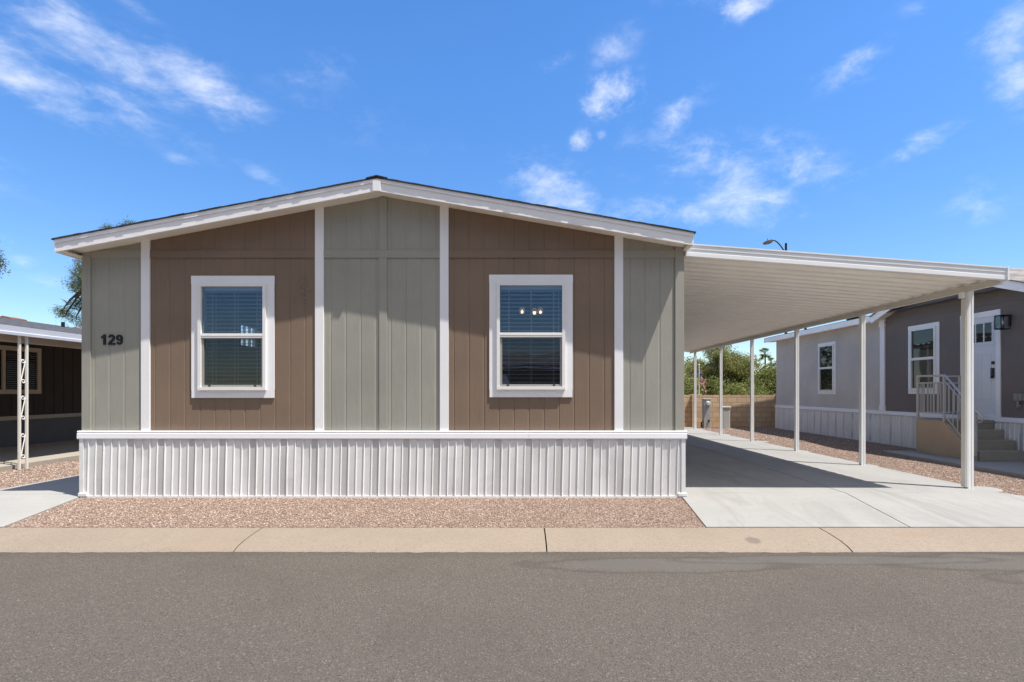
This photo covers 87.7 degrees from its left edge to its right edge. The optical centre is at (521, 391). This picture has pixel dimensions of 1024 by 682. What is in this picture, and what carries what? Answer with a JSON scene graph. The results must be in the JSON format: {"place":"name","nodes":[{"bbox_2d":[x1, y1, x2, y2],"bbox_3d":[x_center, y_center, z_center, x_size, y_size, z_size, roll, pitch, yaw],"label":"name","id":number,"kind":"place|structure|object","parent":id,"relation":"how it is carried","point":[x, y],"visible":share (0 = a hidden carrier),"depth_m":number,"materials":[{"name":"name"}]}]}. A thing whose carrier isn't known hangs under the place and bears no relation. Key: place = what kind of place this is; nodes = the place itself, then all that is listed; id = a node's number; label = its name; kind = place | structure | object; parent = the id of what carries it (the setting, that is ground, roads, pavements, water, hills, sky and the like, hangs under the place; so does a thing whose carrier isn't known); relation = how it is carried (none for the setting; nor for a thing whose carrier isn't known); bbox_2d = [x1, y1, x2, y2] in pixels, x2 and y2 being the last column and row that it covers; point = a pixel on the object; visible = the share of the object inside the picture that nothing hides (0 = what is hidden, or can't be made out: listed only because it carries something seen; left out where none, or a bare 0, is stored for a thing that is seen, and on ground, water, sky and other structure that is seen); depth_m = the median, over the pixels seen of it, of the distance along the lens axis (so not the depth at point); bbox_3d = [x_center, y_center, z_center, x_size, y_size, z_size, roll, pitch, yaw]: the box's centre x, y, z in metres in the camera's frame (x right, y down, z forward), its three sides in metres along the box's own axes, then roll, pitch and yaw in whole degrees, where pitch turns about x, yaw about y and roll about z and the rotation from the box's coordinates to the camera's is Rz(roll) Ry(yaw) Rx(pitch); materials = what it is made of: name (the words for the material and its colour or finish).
{"place":"outdoors","nodes":[
{"label":"outdoors","id":0,"kind":"place"},
{"bbox_2d":[0,475,78,527],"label":"walkway","id":1,"kind":"structure","parent":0,"point":[20,503],"depth_m":7.23,"materials":[{"name":"concrete"}]},
{"bbox_2d":[0,439,78,470],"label":"patio","id":2,"kind":"structure","parent":0,"point":[48,453],"depth_m":11.62,"materials":[{"name":"concrete"}]},
{"bbox_2d":[0,552,1023,681],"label":"road","id":3,"kind":"structure","parent":0,"point":[509,617],"depth_m":3.82,"materials":[{"name":"grey asphalt"}]},
{"bbox_2d":[0,528,1023,552],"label":"curb","id":4,"kind":"structure","parent":3,"relation":"on","point":[420,540],"depth_m":5.58,"materials":[{"name":"beige concrete"}]},
{"bbox_2d":[0,427,1023,527],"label":"gravel yard","id":5,"kind":"structure","parent":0,"point":[850,453],"depth_m":6.71,"materials":[{"name":"brown gravel"}]},
{"bbox_2d":[0,249,10,277],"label":"olive tree","id":6,"kind":"object","parent":5,"relation":"on","point":[1,265],"visible":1,"depth_m":30.84,"materials":[{"name":"green plant"}]},
{"bbox_2d":[0,316,81,469],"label":"mobile home","id":7,"kind":"object","parent":5,"relation":"on","point":[40,382],"visible":0.37,"depth_m":13.94,"materials":[{"name":"brown wood"}]},
{"bbox_2d":[0,345,41,393],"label":"window","id":8,"kind":"structure","parent":7,"relation":"in","point":[8,354],"depth_m":13.51,"materials":[{"name":"beige glass"}]},
{"bbox_2d":[49,218,134,327],"bbox_3d":[-21.950,-3.846,28.159,5.688,10.656,5.329,0,0,0],"label":"pine tree","id":9,"kind":"object","parent":5,"relation":"on","point":[75,282],"visible":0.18,"depth_m":27.79,"materials":[{"name":"green plant"}]},
{"bbox_2d":[51,175,695,497],"bbox_3d":[-1.927,-0.682,15.429,8.427,4.284,16.941,0,0,0],"label":"mobile home","id":10,"kind":"object","parent":5,"relation":"on","point":[402,347],"visible":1,"depth_m":7.30,"materials":[{"name":"brown"}]},
{"bbox_2d":[191,276,274,397],"bbox_3d":[-3.936,-0.742,7.322,1.137,1.667,0.155,0,0,0],"label":"window","id":11,"kind":"structure","parent":10,"relation":"in","point":[265,285],"depth_m":7.28,"materials":[{"name":"white paint"}]},
{"bbox_2d":[519,292,541,318],"bbox_3d":[0.199,-1.537,9.032,0.342,0.666,0.354,0,0,36],"label":"chandelier","id":12,"kind":"object","parent":10,"relation":"hanging from","point":[534,311],"visible":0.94,"depth_m":8.98,"materials":[{"name":"black paint"}]},
{"bbox_2d":[489,275,572,396],"bbox_3d":[0.136,-0.753,7.322,1.144,1.673,0.155,0,0,0],"label":"window","id":13,"kind":"structure","parent":10,"relation":"in","point":[508,283],"depth_m":7.28,"materials":[{"name":"white paint"}]},
{"bbox_2d":[701,399,710,427],"bbox_3d":[7.280,0.877,21.038,0.380,1.165,0.365,0,0,0],"label":"meter pedestal","id":14,"kind":"object","parent":5,"relation":"on","point":[705,422],"visible":0.94,"depth_m":20.98,"materials":[{"name":"grey paint"}]},
{"bbox_2d":[684,373,729,394],"bbox_3d":[8.582,0.340,26.529,3.368,2.469,2.690,0,0,-19],"label":"shrub","id":15,"kind":"object","parent":5,"relation":"on","point":[710,389],"visible":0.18,"depth_m":26.10,"materials":[{"name":"green plant"}]},
{"bbox_2d":[684,345,762,392],"bbox_3d":[10.867,-0.792,30.064,5.327,4.562,4.587,0,0,0],"label":"mesquite tree","id":16,"kind":"object","parent":5,"relation":"on","point":[734,366],"visible":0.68,"depth_m":29.03,"materials":[{"name":"green plant"}]},
{"bbox_2d":[723,406,730,428],"bbox_3d":[7.980,1.025,20.900,0.390,0.870,0.350,0,0,0],"label":"utility pedestal","id":17,"kind":"object","parent":5,"relation":"on","point":[726,416],"visible":0.62,"depth_m":20.75,"materials":[{"name":"beige plastic"}]},
{"bbox_2d":[684,394,775,426],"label":"block wall","id":18,"kind":"structure","parent":5,"relation":"on","point":[764,410],"depth_m":21.75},
{"bbox_2d":[723,374,774,394],"bbox_3d":[11.326,0.321,26.471,3.059,2.344,2.482,0,0,0],"label":"shrub","id":19,"kind":"object","parent":5,"relation":"on","point":[758,389],"visible":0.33,"depth_m":26.18,"materials":[{"name":"green plant"}]},
{"bbox_2d":[737,361,775,394],"bbox_3d":[13.055,-0.057,27.961,2.910,3.094,3.164,0,0,-45],"label":"shrub","id":20,"kind":"object","parent":5,"relation":"on","point":[769,373],"visible":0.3,"depth_m":27.53,"materials":[{"name":"green plant"}]},
{"bbox_2d":[763,238,786,333],"bbox_3d":[14.306,-3.565,30.000,1.359,10.050,0.240,0,0,0],"label":"street lamp","id":21,"kind":"object","parent":5,"relation":"on","point":[768,242],"visible":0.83,"depth_m":29.95,"materials":[{"name":"black metal"}]},
{"bbox_2d":[764,268,1023,450],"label":"mobile home","id":22,"kind":"object","parent":5,"relation":"on","point":[906,345],"visible":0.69,"depth_m":13.93,"materials":[{"name":"grey wood"}]},
{"bbox_2d":[818,341,835,393],"bbox_3d":[10.003,-0.745,17.430,0.115,1.690,1.000,0,0,0],"label":"window","id":23,"kind":"structure","parent":22,"relation":"in","point":[826,351],"depth_m":17.39,"materials":[{"name":"white paint"}]},
{"bbox_2d":[908,322,939,393],"bbox_3d":[9.991,-0.795,13.230,0.115,1.730,1.020,0,0,0],"label":"window","id":24,"kind":"structure","parent":22,"relation":"in","point":[923,339],"depth_m":13.19,"materials":[{"name":"white paint"}]},
{"bbox_2d":[960,309,1000,416],"bbox_3d":[9.950,-0.583,11.595,0.074,2.255,1.010,0,0,0],"label":"door","id":25,"kind":"structure","parent":22,"relation":"in","point":[987,340],"depth_m":11.41,"materials":[{"name":"white paint"}]},
{"bbox_2d":[882,451,1023,478],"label":"entry pad","id":26,"kind":"object","parent":5,"relation":"on","point":[1013,468],"visible":0.42,"depth_m":10.28,"materials":[{"name":"concrete"}]},
{"bbox_2d":[916,374,1023,460],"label":"entry steps","id":27,"kind":"structure","parent":26,"relation":"on","point":[939,436],"depth_m":11.21,"materials":[{"name":"beige paint"}]},
{"bbox_2d":[0,0,1023,385],"label":"sky","id":28,"kind":"structure","parent":0,"point":[894,129],"materials":[{"name":"blue"}]},
{"bbox_2d":[682,427,1023,528],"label":"driveway","id":29,"kind":"structure","parent":0,"point":[734,482],"depth_m":7.36,"materials":[{"name":"concrete"}]},
{"bbox_2d":[684,244,1009,492],"bbox_3d":[4.626,-0.258,14.007,4.782,3.496,13.566,0,0,0],"label":"carport","id":30,"kind":"object","parent":29,"relation":"on","point":[733,295],"visible":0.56,"depth_m":8.67,"materials":[{"name":"beige metal"}]},
{"label":"ground","id":31,"kind":"structure","parent":0,"visible":0},
{"bbox_2d":[759,348,772,364],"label":"palm tree","id":32,"kind":"object","parent":31,"relation":"on","point":[765,355],"visible":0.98,"depth_m":149.81,"materials":[{"name":"green plant"}]},
{"bbox_2d":[768,357,775,366],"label":"palm tree","id":33,"kind":"object","parent":31,"relation":"on","point":[771,359],"visible":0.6,"depth_m":151.59,"materials":[{"name":"green plant"}]},
{"bbox_3d":[7.780,0.140,23.300,0.070,2.640,0.070,0,0,0],"label":"flagpole","id":34,"kind":"object","parent":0,"visible":0},
{"bbox_2d":[699,370,706,392],"bbox_3d":[7.932,-0.440,23.282,0.319,1.100,0.178,0,0,0],"label":"flag","id":35,"kind":"object","parent":34,"relation":"attached to","point":[702,379],"visible":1,"depth_m":23.27,"materials":[{"name":"fabric"}]}
]}

